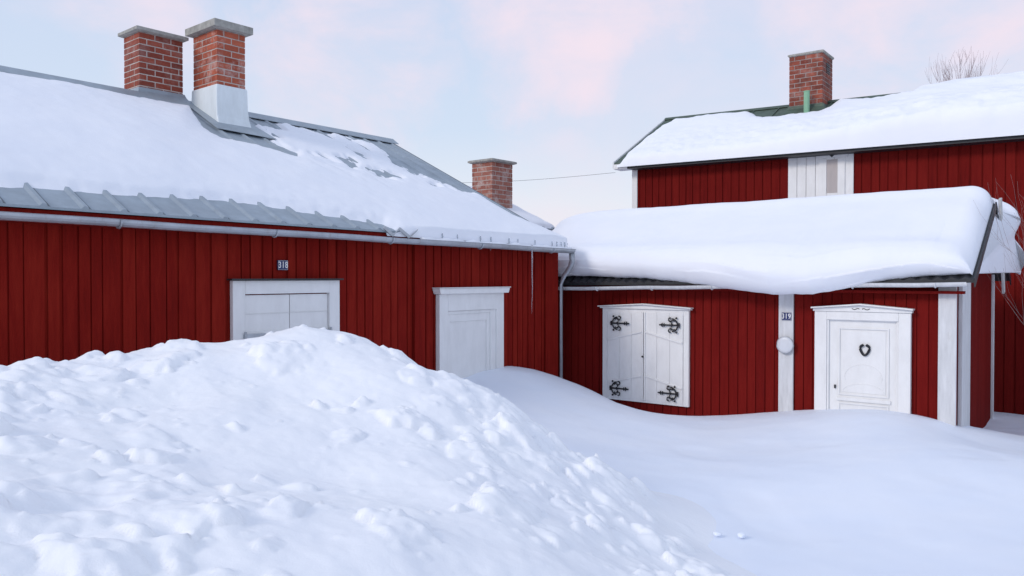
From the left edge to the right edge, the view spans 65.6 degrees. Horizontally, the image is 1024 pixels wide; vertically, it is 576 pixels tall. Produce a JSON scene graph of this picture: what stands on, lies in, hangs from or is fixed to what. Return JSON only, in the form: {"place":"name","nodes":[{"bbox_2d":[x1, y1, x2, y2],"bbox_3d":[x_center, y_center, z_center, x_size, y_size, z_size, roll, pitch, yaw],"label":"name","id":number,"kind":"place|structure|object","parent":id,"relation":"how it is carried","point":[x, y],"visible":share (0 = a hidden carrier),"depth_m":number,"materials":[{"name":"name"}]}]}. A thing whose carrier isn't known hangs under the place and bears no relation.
{"place":"outdoors","nodes":[
{"label":"outdoors","id":0,"kind":"place"},
{"bbox_2d":[0,0,1023,226],"label":"sky","id":1,"kind":"structure","parent":0,"point":[556,89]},
{"bbox_2d":[463,366,1023,575],"bbox_3d":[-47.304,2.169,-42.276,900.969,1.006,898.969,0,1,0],"label":"ground","id":2,"kind":"structure","parent":0,"point":[851,492],"depth_m":6.47,"materials":[{"name":"white snow"}]},
{"bbox_2d":[0,18,575,377],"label":"red cottage","id":3,"kind":"structure","parent":2,"relation":"on","point":[105,272],"depth_m":7.79,"materials":[{"name":"wood"}]},
{"bbox_2d":[0,72,566,246],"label":"roof snow","id":4,"kind":"structure","parent":3,"relation":"on","point":[57,135],"depth_m":8.33,"materials":[{"name":"white snow"}]},
{"bbox_2d":[227,278,343,340],"bbox_3d":[-2.146,0.493,7.648,0.091,1.168,1.244,1,1,40],"label":"door","id":5,"kind":"structure","parent":3,"relation":"in","point":[251,316],"depth_m":7.60,"materials":[{"name":"white paint"}]},
{"bbox_2d":[433,287,509,377],"bbox_3d":[-0.467,0.903,9.620,0.136,1.828,1.261,1,1,40],"label":"door","id":6,"kind":"structure","parent":3,"relation":"in","point":[469,320],"depth_m":9.60,"materials":[{"name":"white paint"}]},
{"bbox_2d":[420,237,571,248],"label":"gutter snow","id":7,"kind":"structure","parent":3,"relation":"on","point":[476,241],"depth_m":9.61,"materials":[{"name":"white snow"}]},
{"bbox_2d":[531,248,532,295],"bbox_3d":[0.257,-0.088,10.138,0.022,0.834,0.024,1,1,40],"label":"icicle","id":8,"kind":"object","parent":3,"relation":"hanging from","point":[532,269],"visible":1,"depth_m":10.13,"materials":[{"name":"white"}]},
{"bbox_2d":[467,172,614,182],"bbox_3d":[0.172,-2.169,15.719,3.736,0.117,0.005,0,1,14],"label":"overhead wire","id":9,"kind":"object","parent":3,"relation":"attached to","point":[549,178],"visible":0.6,"depth_m":15.57,"materials":[{"name":"grey metal"}]},
{"bbox_2d":[0,324,756,575],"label":"snow heap","id":10,"kind":"object","parent":2,"relation":"on","point":[303,450],"visible":0.99,"depth_m":3.85,"materials":[{"name":"white snow"}]},
{"bbox_2d":[468,158,553,229],"bbox_3d":[-1.464,-0.089,15.036,3.800,4.534,2.700,1,1,40],"label":"chimney","id":11,"kind":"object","parent":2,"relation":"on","point":[492,178],"visible":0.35,"depth_m":14.56,"materials":[{"name":"brick"}]},
{"bbox_2d":[469,186,554,230],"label":"roof snow","id":12,"kind":"structure","parent":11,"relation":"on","point":[528,216],"depth_m":14.66,"materials":[{"name":"white snow"}]},
{"bbox_2d":[713,532,721,535],"bbox_3d":[1.336,1.597,5.164,0.054,0.026,0.042,0,1,-15],"label":"snow clod","id":13,"kind":"object","parent":2,"relation":"on","point":[717,533],"visible":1,"depth_m":5.15,"materials":[{"name":"white snow"}]},
{"bbox_2d":[737,532,745,537],"bbox_3d":[1.492,1.606,5.170,0.053,0.032,0.056,0,1,-27],"label":"snow clod","id":14,"kind":"object","parent":2,"relation":"on","point":[741,534],"visible":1,"depth_m":5.15,"materials":[{"name":"white snow"}]},
{"bbox_2d":[558,198,1010,427],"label":"red shed cottage","id":15,"kind":"structure","parent":2,"relation":"on","point":[922,346],"depth_m":9.75,"materials":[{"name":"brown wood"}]},
{"bbox_2d":[597,303,693,406],"bbox_3d":[1.768,0.873,10.669,1.385,1.332,0.106,1,1,37],"label":"window","id":16,"kind":"structure","parent":15,"relation":"in","point":[646,347],"depth_m":10.64,"materials":[{"name":"white paint"}]},
{"bbox_2d":[552,186,1023,294],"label":"roof snow","id":17,"kind":"structure","parent":15,"relation":"on","point":[810,245],"depth_m":9.68,"materials":[{"name":"white snow"}]},
{"bbox_2d":[811,304,914,413],"bbox_3d":[3.954,1.175,9.016,1.084,1.996,0.120,1,1,37],"label":"door","id":18,"kind":"structure","parent":15,"relation":"in","point":[863,353],"depth_m":9.01,"materials":[{"name":"white paint"}]},
{"bbox_2d":[613,49,1023,414],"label":"tall red house","id":19,"kind":"structure","parent":2,"relation":"on","point":[983,163],"depth_m":13.06,"materials":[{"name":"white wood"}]},
{"bbox_2d":[617,71,1023,166],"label":"roof snow","id":20,"kind":"structure","parent":19,"relation":"on","point":[988,106],"depth_m":13.21,"materials":[{"name":"white snow"}]},
{"bbox_2d":[788,154,853,197],"bbox_3d":[5.169,-1.813,13.355,1.064,1.179,0.064,1,1,37],"label":"window","id":21,"kind":"structure","parent":19,"relation":"in","point":[833,176],"depth_m":13.32,"materials":[{"name":"white paint"}]},
{"bbox_2d":[926,47,1001,82],"bbox_3d":[17.137,-3.526,30.137,2.802,10.766,2.226,0,1,0],"label":"bare tree","id":22,"kind":"object","parent":2,"relation":"on","point":[966,76],"visible":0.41,"depth_m":29.69,"materials":[{"name":"brown plant"}]},
{"bbox_2d":[973,178,1023,323],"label":"bare shrub","id":23,"kind":"object","parent":2,"relation":"on","point":[1008,249],"visible":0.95,"depth_m":9.01,"materials":[{"name":"brown plant"}]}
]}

